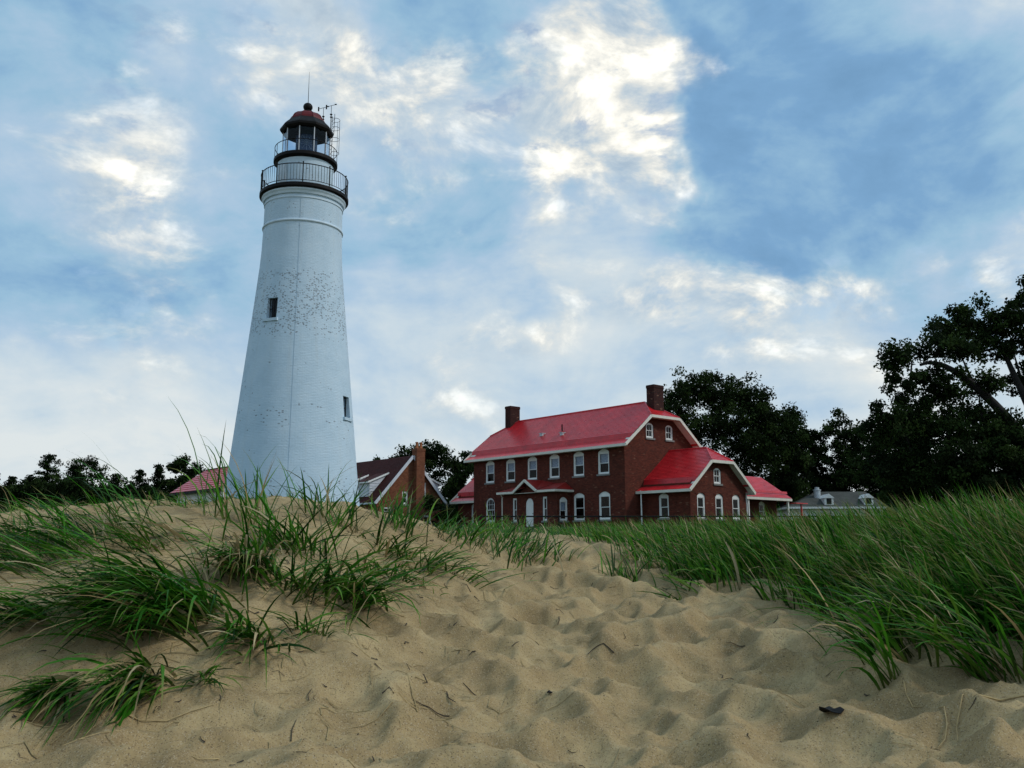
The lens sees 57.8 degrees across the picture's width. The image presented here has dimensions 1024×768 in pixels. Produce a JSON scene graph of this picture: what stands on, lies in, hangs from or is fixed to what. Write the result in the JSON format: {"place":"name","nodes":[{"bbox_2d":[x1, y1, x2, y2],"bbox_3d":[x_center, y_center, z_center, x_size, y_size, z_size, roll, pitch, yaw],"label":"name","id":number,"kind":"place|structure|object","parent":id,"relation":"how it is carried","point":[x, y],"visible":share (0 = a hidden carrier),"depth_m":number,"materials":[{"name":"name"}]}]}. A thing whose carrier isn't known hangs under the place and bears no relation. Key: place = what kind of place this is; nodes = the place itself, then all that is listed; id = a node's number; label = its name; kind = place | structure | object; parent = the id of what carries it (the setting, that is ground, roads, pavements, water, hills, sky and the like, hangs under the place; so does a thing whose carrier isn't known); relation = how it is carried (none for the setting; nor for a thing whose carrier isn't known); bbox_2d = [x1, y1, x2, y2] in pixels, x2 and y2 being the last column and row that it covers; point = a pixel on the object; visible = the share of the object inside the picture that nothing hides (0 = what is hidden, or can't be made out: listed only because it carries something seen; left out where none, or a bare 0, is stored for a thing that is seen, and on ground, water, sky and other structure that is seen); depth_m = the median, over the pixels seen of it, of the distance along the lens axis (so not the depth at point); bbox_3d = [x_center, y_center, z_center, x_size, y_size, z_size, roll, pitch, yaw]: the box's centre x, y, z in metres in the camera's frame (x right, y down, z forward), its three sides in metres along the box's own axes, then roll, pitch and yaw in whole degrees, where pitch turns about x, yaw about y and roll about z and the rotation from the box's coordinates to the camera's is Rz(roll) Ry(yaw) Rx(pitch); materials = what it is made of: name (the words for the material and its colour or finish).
{"place":"outdoors","nodes":[
{"label":"outdoors","id":0,"kind":"place"},
{"bbox_2d":[0,496,1023,767],"bbox_3d":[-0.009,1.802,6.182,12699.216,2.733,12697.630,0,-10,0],"label":"sand dune ground","id":1,"kind":"structure","parent":0,"point":[664,684],"depth_m":4.79,"materials":[{"name":"beige sand"}]},
{"bbox_2d":[2,476,18,487],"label":"conifer tree","id":2,"kind":"object","parent":1,"relation":"on","point":[11,479],"visible":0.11,"depth_m":108.41,"materials":[{"name":"green plant"}]},
{"bbox_2d":[0,481,36,511],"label":"bush","id":3,"kind":"object","parent":1,"relation":"on","point":[2,494],"visible":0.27,"depth_m":103.29,"materials":[{"name":"green plant"}]},
{"bbox_2d":[0,581,69,636],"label":"grass tuft","id":4,"kind":"object","parent":1,"relation":"on","point":[8,613],"visible":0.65,"depth_m":4.79,"materials":[{"name":"green plant"}]},
{"bbox_2d":[0,484,82,560],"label":"grass tuft","id":5,"kind":"object","parent":1,"relation":"on","point":[52,503],"visible":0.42,"depth_m":6.52,"materials":[{"name":"green plant"}]},
{"bbox_2d":[0,672,85,730],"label":"grass tuft","id":6,"kind":"object","parent":1,"relation":"on","point":[41,701],"visible":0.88,"depth_m":4.07,"materials":[{"name":"green plant"}]},
{"bbox_2d":[33,454,62,498],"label":"tree","id":7,"kind":"object","parent":1,"relation":"on","point":[44,465],"visible":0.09,"depth_m":109.66,"materials":[{"name":"green plant"}]},
{"bbox_2d":[0,498,116,586],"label":"grass tuft","id":8,"kind":"object","parent":1,"relation":"on","point":[10,547],"visible":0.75,"depth_m":5.73,"materials":[{"name":"green plant"}]},
{"bbox_2d":[8,471,109,507],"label":"bush","id":9,"kind":"object","parent":1,"relation":"on","point":[66,488],"visible":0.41,"depth_m":102.53,"materials":[{"name":"green plant"}]},
{"bbox_2d":[24,724,95,757],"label":"dry stalk","id":10,"kind":"object","parent":1,"relation":"on","point":[29,748],"visible":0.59,"depth_m":3.78,"materials":[{"name":"plant"}]},
{"bbox_2d":[0,493,130,552],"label":"grass tuft","id":11,"kind":"object","parent":1,"relation":"on","point":[49,516],"visible":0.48,"depth_m":6.48,"materials":[{"name":"green plant"}]},
{"bbox_2d":[63,469,86,484],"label":"conifer tree","id":12,"kind":"object","parent":1,"relation":"on","point":[77,473],"visible":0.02,"depth_m":111.44,"materials":[{"name":"green plant"}]},
{"bbox_2d":[53,454,110,485],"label":"broadleaf tree","id":13,"kind":"object","parent":1,"relation":"on","point":[76,466],"visible":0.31,"depth_m":107.40,"materials":[{"name":"green plant"}]},
{"bbox_2d":[25,628,176,751],"bbox_3d":[-1.809,1.311,4.112,0.697,0.503,0.891,0,-10,0],"label":"grass tuft","id":14,"kind":"object","parent":1,"relation":"on","point":[125,686],"visible":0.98,"depth_m":4.05,"materials":[{"name":"green plant"}]},
{"bbox_2d":[39,435,165,530],"bbox_3d":[-3.093,0.709,6.737,0.861,0.797,0.832,-6,-11,29],"label":"grass tuft","id":15,"kind":"object","parent":1,"relation":"on","point":[123,503],"visible":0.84,"depth_m":6.77,"materials":[{"name":"green plant"}]},
{"bbox_2d":[107,473,128,489],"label":"tree","id":16,"kind":"object","parent":1,"relation":"on","point":[115,480],"visible":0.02,"depth_m":110.32,"materials":[{"name":"green plant"}]},
{"bbox_2d":[84,477,162,502],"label":"bush","id":17,"kind":"object","parent":1,"relation":"on","point":[133,492],"visible":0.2,"depth_m":103.66,"materials":[{"name":"green plant"}]},
{"bbox_2d":[0,503,248,662],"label":"grass tuft","id":18,"kind":"object","parent":1,"relation":"on","point":[129,597],"visible":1,"depth_m":4.72,"materials":[{"name":"green plant"}]},
{"bbox_2d":[46,482,203,555],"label":"grass tuft","id":19,"kind":"object","parent":1,"relation":"on","point":[142,537],"visible":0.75,"depth_m":6.32,"materials":[{"name":"green plant"}]},
{"bbox_2d":[129,468,151,492],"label":"conifer tree","id":20,"kind":"object","parent":1,"relation":"on","point":[139,480],"visible":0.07,"depth_m":109.42,"materials":[{"name":"green plant"}]},
{"bbox_2d":[147,462,165,491],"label":"conifer tree","id":21,"kind":"object","parent":1,"relation":"on","point":[158,472],"visible":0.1,"depth_m":110.41,"materials":[{"name":"green plant"}]},
{"bbox_2d":[144,489,176,501],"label":"bush","id":22,"kind":"object","parent":1,"relation":"on","point":[159,496],"visible":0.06,"depth_m":102.75,"materials":[{"name":"green plant"}]},
{"bbox_2d":[113,704,214,721],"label":"dry stalk","id":23,"kind":"object","parent":1,"relation":"on","point":[168,719],"visible":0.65,"depth_m":4.11,"materials":[{"name":"plant"}]},
{"bbox_2d":[158,453,205,497],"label":"broadleaf tree","id":24,"kind":"object","parent":1,"relation":"on","point":[172,484],"visible":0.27,"depth_m":108.09,"materials":[{"name":"green plant"}]},
{"bbox_2d":[168,401,227,518],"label":"grass tuft","id":25,"kind":"object","parent":1,"relation":"on","point":[225,478],"visible":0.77,"depth_m":7.36,"materials":[{"name":"green plant"}]},
{"bbox_2d":[169,466,227,503],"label":"outbuilding","id":26,"kind":"structure","parent":1,"relation":"on","point":[188,488],"depth_m":60.28,"materials":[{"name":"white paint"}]},
{"bbox_2d":[141,655,259,701],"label":"grass tuft","id":27,"kind":"object","parent":1,"relation":"on","point":[209,679],"visible":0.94,"depth_m":4.42,"materials":[{"name":"green plant"}]},
{"bbox_2d":[133,502,299,592],"bbox_3d":[-1.778,1.004,5.691,0.995,0.559,0.866,8,-13,-39],"label":"grass tuft","id":28,"kind":"object","parent":1,"relation":"on","point":[233,561],"visible":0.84,"depth_m":5.74,"materials":[{"name":"green plant"}]},
{"bbox_2d":[155,593,316,681],"bbox_3d":[-1.381,1.287,4.703,0.690,0.462,0.664,-9,-13,42],"label":"grass tuft","id":29,"kind":"object","parent":1,"relation":"on","point":[242,631],"visible":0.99,"depth_m":4.78,"materials":[{"name":"green plant"}]},
{"bbox_2d":[188,424,298,527],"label":"grass tuft","id":30,"kind":"object","parent":1,"relation":"on","point":[247,498],"visible":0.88,"depth_m":7.18,"materials":[{"name":"green plant"}]},
{"bbox_2d":[225,72,359,505],"bbox_3d":[-12.230,-4.972,53.624,7.882,28.139,7.882,0,-10,0],"label":"lighthouse","id":31,"kind":"object","parent":1,"relation":"on","point":[294,412],"visible":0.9,"depth_m":51.04,"materials":[{"name":"brick"}]},
{"bbox_2d":[263,298,277,321],"bbox_3d":[-13.147,-4.106,51.140,0.935,1.390,0.590,-4,-11,21],"label":"window","id":32,"kind":"structure","parent":31,"relation":"in","point":[274,301],"depth_m":51.31,"materials":[{"name":"white glass"}]},
{"bbox_2d":[278,164,286,181],"bbox_3d":[-13.251,-11.952,53.538,0.680,1.550,0.120,-8,-12,38],"label":"watch room door","id":33,"kind":"structure","parent":31,"relation":"in","point":[283,167],"depth_m":53.51,"materials":[{"name":"metal"}]},
{"bbox_2d":[343,397,352,421],"bbox_3d":[-9.247,1.380,51.675,0.420,1.360,1.014,-3,-10,16],"label":"window","id":34,"kind":"structure","parent":31,"relation":"in","point":[344,418],"depth_m":51.80,"materials":[{"name":"white glass"}]},
{"bbox_2d":[185,488,401,567],"bbox_3d":[-1.618,1.034,6.588,1.218,0.612,1.584,-9,-13,43],"label":"grass tuft","id":35,"kind":"object","parent":1,"relation":"on","point":[272,537],"visible":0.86,"depth_m":6.56,"materials":[{"name":"green plant"}]},
{"bbox_2d":[200,543,388,606],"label":"grass tuft","id":36,"kind":"object","parent":1,"relation":"on","point":[300,584],"visible":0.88,"depth_m":5.75,"materials":[{"name":"green plant"}]},
{"bbox_2d":[252,598,359,643],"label":"grass tuft","id":37,"kind":"object","parent":1,"relation":"on","point":[302,626],"visible":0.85,"depth_m":5.18,"materials":[{"name":"green plant"}]},
{"bbox_2d":[272,455,375,526],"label":"grass tuft","id":38,"kind":"object","parent":1,"relation":"on","point":[314,502],"visible":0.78,"depth_m":7.84,"materials":[{"name":"green plant"}]},
{"bbox_2d":[287,468,411,532],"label":"grass tuft","id":39,"kind":"object","parent":1,"relation":"on","point":[354,509],"visible":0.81,"depth_m":7.95,"materials":[{"name":"green plant"}]},
{"bbox_2d":[269,539,449,628],"bbox_3d":[-0.897,1.267,5.884,0.978,0.589,1.189,-5,-11,29],"label":"grass tuft","id":40,"kind":"object","parent":1,"relation":"on","point":[353,593],"visible":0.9,"depth_m":5.91,"materials":[{"name":"green plant"}]},
{"bbox_2d":[0,483,746,663],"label":"loose dune grass","id":41,"kind":"structure","parent":1,"relation":"on","point":[158,504],"depth_m":6.49,"materials":[{"name":"green plant"}]},
{"bbox_2d":[333,535,465,588],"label":"grass tuft","id":42,"kind":"object","parent":1,"relation":"on","point":[378,564],"visible":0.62,"depth_m":6.82,"materials":[{"name":"green plant"}]},
{"bbox_2d":[356,442,446,524],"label":"brick cottage","id":43,"kind":"structure","parent":1,"relation":"on","point":[383,474],"depth_m":84.66,"materials":[{"name":"brown brick"}]},
{"bbox_2d":[397,670,417,711],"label":"dry stalk","id":44,"kind":"object","parent":1,"relation":"on","point":[411,689],"visible":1,"depth_m":4.78,"materials":[{"name":"plant"}]},
{"bbox_2d":[367,476,452,546],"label":"grass tuft","id":45,"kind":"object","parent":1,"relation":"on","point":[396,516],"visible":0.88,"depth_m":8.55,"materials":[{"name":"green plant"}]},
{"bbox_2d":[357,513,470,575],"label":"grass tuft","id":46,"kind":"object","parent":1,"relation":"on","point":[398,545],"visible":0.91,"depth_m":7.59,"materials":[{"name":"green plant"}]},
{"bbox_2d":[373,439,465,514],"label":"broadleaf tree","id":47,"kind":"object","parent":1,"relation":"on","point":[433,460],"visible":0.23,"depth_m":117.17,"materials":[{"name":"green plant"}]},
{"bbox_2d":[415,700,449,716],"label":"twig","id":48,"kind":"object","parent":1,"relation":"on","point":[435,711],"visible":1,"depth_m":4.70,"materials":[{"name":"brown wood"}]},
{"bbox_2d":[421,493,466,527],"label":"bush","id":49,"kind":"object","parent":1,"relation":"on","point":[438,504],"visible":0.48,"depth_m":79.04,"materials":[{"name":"green plant"}]},
{"bbox_2d":[445,450,473,512],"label":"broadleaf tree","id":50,"kind":"object","parent":1,"relation":"on","point":[455,485],"visible":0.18,"depth_m":111.00,"materials":[{"name":"green plant"}]},
{"bbox_2d":[404,540,536,590],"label":"grass tuft","id":51,"kind":"object","parent":1,"relation":"on","point":[446,566],"visible":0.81,"depth_m":7.72,"materials":[{"name":"green plant"}]},
{"bbox_2d":[427,499,539,570],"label":"grass tuft","id":52,"kind":"object","parent":1,"relation":"on","point":[473,538],"visible":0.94,"depth_m":9.29,"materials":[{"name":"green plant"}]},
{"bbox_2d":[0,496,1008,767],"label":"plant litter","id":53,"kind":"object","parent":1,"relation":"on","point":[352,652],"visible":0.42,"depth_m":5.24,"materials":[{"name":"brown plant"}]},
{"bbox_2d":[467,504,561,542],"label":"grass tuft","id":54,"kind":"object","parent":1,"relation":"on","point":[513,529],"visible":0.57,"depth_m":11.12,"materials":[{"name":"green plant"}]},
{"bbox_2d":[83,472,995,522],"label":"wood","id":55,"kind":"object","parent":1,"relation":"on","point":[175,477],"depth_m":126.22,"materials":[{"name":"green plant"}]},
{"bbox_2d":[486,519,623,570],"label":"grass tuft","id":56,"kind":"object","parent":1,"relation":"on","point":[543,546],"visible":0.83,"depth_m":9.66,"materials":[{"name":"green plant"}]},
{"bbox_2d":[589,540,657,586],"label":"grass tuft","id":57,"kind":"object","parent":1,"relation":"on","point":[620,571],"visible":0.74,"depth_m":8.86,"materials":[{"name":"green plant"}]},
{"bbox_2d":[450,384,807,527],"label":"brick house","id":58,"kind":"structure","parent":1,"relation":"on","point":[651,456],"depth_m":73.63,"materials":[{"name":"red brick"}]},
{"bbox_2d":[470,503,473,524],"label":"window","id":59,"kind":"structure","parent":58,"relation":"in","point":[470,503],"depth_m":86.35,"materials":[{"name":"white paint"}]},
{"bbox_2d":[484,460,495,484],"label":"window","id":60,"kind":"structure","parent":58,"relation":"in","point":[490,465],"depth_m":82.40,"materials":[{"name":"white paint"}]},
{"bbox_2d":[484,495,495,523],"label":"window","id":61,"kind":"structure","parent":58,"relation":"in","point":[489,497],"depth_m":81.84,"materials":[{"name":"white paint"}]},
{"bbox_2d":[504,458,515,482],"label":"window","id":62,"kind":"structure","parent":58,"relation":"in","point":[510,464],"depth_m":80.24,"materials":[{"name":"white paint"}]},
{"bbox_2d":[513,498,516,522],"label":"window","id":63,"kind":"structure","parent":58,"relation":"in","point":[514,499],"depth_m":76.88,"materials":[{"name":"white paint"}]},
{"bbox_2d":[526,498,532,525],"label":"door","id":64,"kind":"structure","parent":58,"relation":"in","point":[529,504],"depth_m":75.39,"materials":[{"name":"white paint"}]},
{"bbox_2d":[526,456,537,479],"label":"window","id":65,"kind":"structure","parent":58,"relation":"in","point":[532,461],"depth_m":78.12,"materials":[{"name":"white paint"}]},
{"bbox_2d":[541,496,547,522],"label":"window","id":66,"kind":"structure","parent":58,"relation":"in","point":[544,498],"depth_m":74.11,"materials":[{"name":"white paint"}]},
{"bbox_2d":[548,453,560,479],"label":"window","id":67,"kind":"structure","parent":58,"relation":"in","point":[554,463],"depth_m":76.07,"materials":[{"name":"white paint"}]},
{"bbox_2d":[560,497,568,521],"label":"window","id":68,"kind":"structure","parent":58,"relation":"in","point":[563,501],"depth_m":73.56,"materials":[{"name":"white paint"}]},
{"bbox_2d":[571,451,584,477],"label":"window","id":69,"kind":"structure","parent":58,"relation":"in","point":[578,456],"depth_m":73.92,"materials":[{"name":"white paint"}]},
{"bbox_2d":[572,490,585,521],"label":"window","id":70,"kind":"structure","parent":58,"relation":"in","point":[579,493],"depth_m":73.40,"materials":[{"name":"white paint"}]},
{"bbox_2d":[596,448,609,475],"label":"window","id":71,"kind":"structure","parent":58,"relation":"in","point":[603,455],"depth_m":71.91,"materials":[{"name":"white paint"}]},
{"bbox_2d":[597,488,611,520],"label":"window","id":72,"kind":"structure","parent":58,"relation":"in","point":[604,494],"depth_m":71.33,"materials":[{"name":"white paint"}]},
{"bbox_2d":[646,423,654,439],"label":"window","id":73,"kind":"structure","parent":58,"relation":"in","point":[647,437],"depth_m":72.42,"materials":[{"name":"white paint"}]},
{"bbox_2d":[656,493,669,519],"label":"window","id":74,"kind":"structure","parent":58,"relation":"in","point":[665,495],"depth_m":69.14,"materials":[{"name":"white paint"}]},
{"bbox_2d":[665,425,674,441],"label":"window","id":75,"kind":"structure","parent":58,"relation":"in","point":[668,439],"depth_m":73.92,"materials":[{"name":"white paint"}]},
{"bbox_2d":[695,490,706,519],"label":"window","id":76,"kind":"structure","parent":58,"relation":"in","point":[699,493],"depth_m":68.08,"materials":[{"name":"white paint"}]},
{"bbox_2d":[713,468,722,485],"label":"window","id":77,"kind":"structure","parent":58,"relation":"in","point":[718,483],"depth_m":69.69,"materials":[{"name":"white paint"}]},
{"bbox_2d":[714,491,724,520],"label":"window","id":78,"kind":"structure","parent":58,"relation":"in","point":[717,494],"depth_m":69.46,"materials":[{"name":"white paint"}]},
{"bbox_2d":[731,492,740,519],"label":"window","id":79,"kind":"structure","parent":58,"relation":"in","point":[734,495],"depth_m":70.79,"materials":[{"name":"white paint"}]},
{"bbox_2d":[759,502,765,520],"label":"window","id":80,"kind":"structure","parent":58,"relation":"in","point":[760,503],"depth_m":76.34,"materials":[{"name":"white paint"}]},
{"bbox_2d":[478,515,839,526],"bbox_3d":[10.000,8.588,55.346,24.085,1.480,0.088,0,-10,0],"label":"metal fence","id":81,"kind":"object","parent":1,"relation":"on","point":[598,516],"visible":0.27,"depth_m":55.42,"materials":[{"name":"black metal"}]},
{"bbox_2d":[638,572,710,600],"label":"grass tuft","id":82,"kind":"object","parent":1,"relation":"on","point":[683,580],"visible":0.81,"depth_m":7.98,"materials":[{"name":"green plant"}]},
{"bbox_2d":[663,366,794,486],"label":"broadleaf tree","id":83,"kind":"object","parent":1,"relation":"on","point":[717,425],"visible":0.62,"depth_m":99.10,"materials":[{"name":"green plant"}]},
{"bbox_2d":[530,480,1023,653],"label":"dune grass","id":84,"kind":"structure","parent":1,"relation":"on","point":[978,548],"depth_m":6.99,"materials":[{"name":"green plant"}]},
{"bbox_2d":[752,401,815,506],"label":"broadleaf tree","id":85,"kind":"object","parent":1,"relation":"on","point":[787,479],"visible":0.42,"depth_m":99.97,"materials":[{"name":"green plant"}]},
{"bbox_2d":[776,415,831,502],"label":"broadleaf tree","id":86,"kind":"object","parent":1,"relation":"on","point":[818,469],"visible":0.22,"depth_m":107.20,"materials":[{"name":"green plant"}]},
{"bbox_2d":[777,487,885,521],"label":"grey roof house","id":87,"kind":"structure","parent":1,"relation":"on","point":[817,498],"depth_m":94.81,"materials":[{"name":"white paint"}]},
{"bbox_2d":[781,589,900,689],"bbox_3d":[1.654,1.300,4.680,0.654,0.548,0.758,0,-10,0],"label":"grass tuft","id":88,"kind":"object","parent":1,"relation":"on","point":[885,655],"visible":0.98,"depth_m":4.69,"materials":[{"name":"green plant"}]},
{"bbox_2d":[808,407,876,494],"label":"broadleaf tree","id":89,"kind":"object","parent":1,"relation":"on","point":[840,477],"visible":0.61,"depth_m":105.33,"materials":[{"name":"green plant"}]},
{"bbox_2d":[707,547,978,666],"bbox_3d":[1.816,1.233,5.256,1.423,0.760,1.264,-8,-12,38],"label":"grass tuft","id":90,"kind":"object","parent":1,"relation":"on","point":[895,648],"visible":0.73,"depth_m":5.13,"materials":[{"name":"green plant"}]},
{"bbox_2d":[862,411,942,513],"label":"broadleaf tree","id":91,"kind":"object","parent":1,"relation":"on","point":[874,494],"visible":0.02,"depth_m":103.15,"materials":[{"name":"green plant"}]},
{"bbox_2d":[842,399,1018,515],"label":"broadleaf tree","id":92,"kind":"object","parent":1,"relation":"on","point":[867,465],"visible":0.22,"depth_m":65.58,"materials":[{"name":"green plant"}]},
{"bbox_2d":[853,574,1023,683],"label":"grass tuft","id":93,"kind":"object","parent":1,"relation":"on","point":[969,655],"visible":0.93,"depth_m":4.62,"materials":[{"name":"green plant"}]},
{"bbox_2d":[856,330,1023,499],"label":"broadleaf tree","id":94,"kind":"object","parent":1,"relation":"on","point":[941,389],"visible":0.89,"depth_m":58.59,"materials":[{"name":"green plant"}]},
{"bbox_2d":[933,706,947,748],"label":"dry stalk","id":95,"kind":"object","parent":1,"relation":"on","point":[946,727],"visible":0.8,"depth_m":4.12,"materials":[{"name":"plant"}]},
{"bbox_2d":[916,274,1023,404],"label":"broadleaf tree","id":96,"kind":"object","parent":1,"relation":"on","point":[1011,321],"visible":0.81,"depth_m":64.14,"materials":[{"name":"green plant"}]},
{"bbox_2d":[930,425,1023,507],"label":"broadleaf tree","id":97,"kind":"object","parent":1,"relation":"on","point":[1003,451],"visible":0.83,"depth_m":56.42,"materials":[{"name":"green plant"}]},
{"bbox_2d":[956,694,1023,741],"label":"dry stalk","id":98,"kind":"object","parent":1,"relation":"on","point":[1022,695],"visible":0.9,"depth_m":4.22,"materials":[{"name":"plant"}]},
{"bbox_2d":[0,0,1023,496],"label":"sky","id":99,"kind":"structure","parent":0,"point":[555,207],"materials":[{"name":"blue"}]},
{"bbox_2d":[819,706,843,713],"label":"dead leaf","id":100,"kind":"object","parent":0,"point":[839,710],"visible":1,"depth_m":4.16,"materials":[{"name":"black plant"}]}
]}

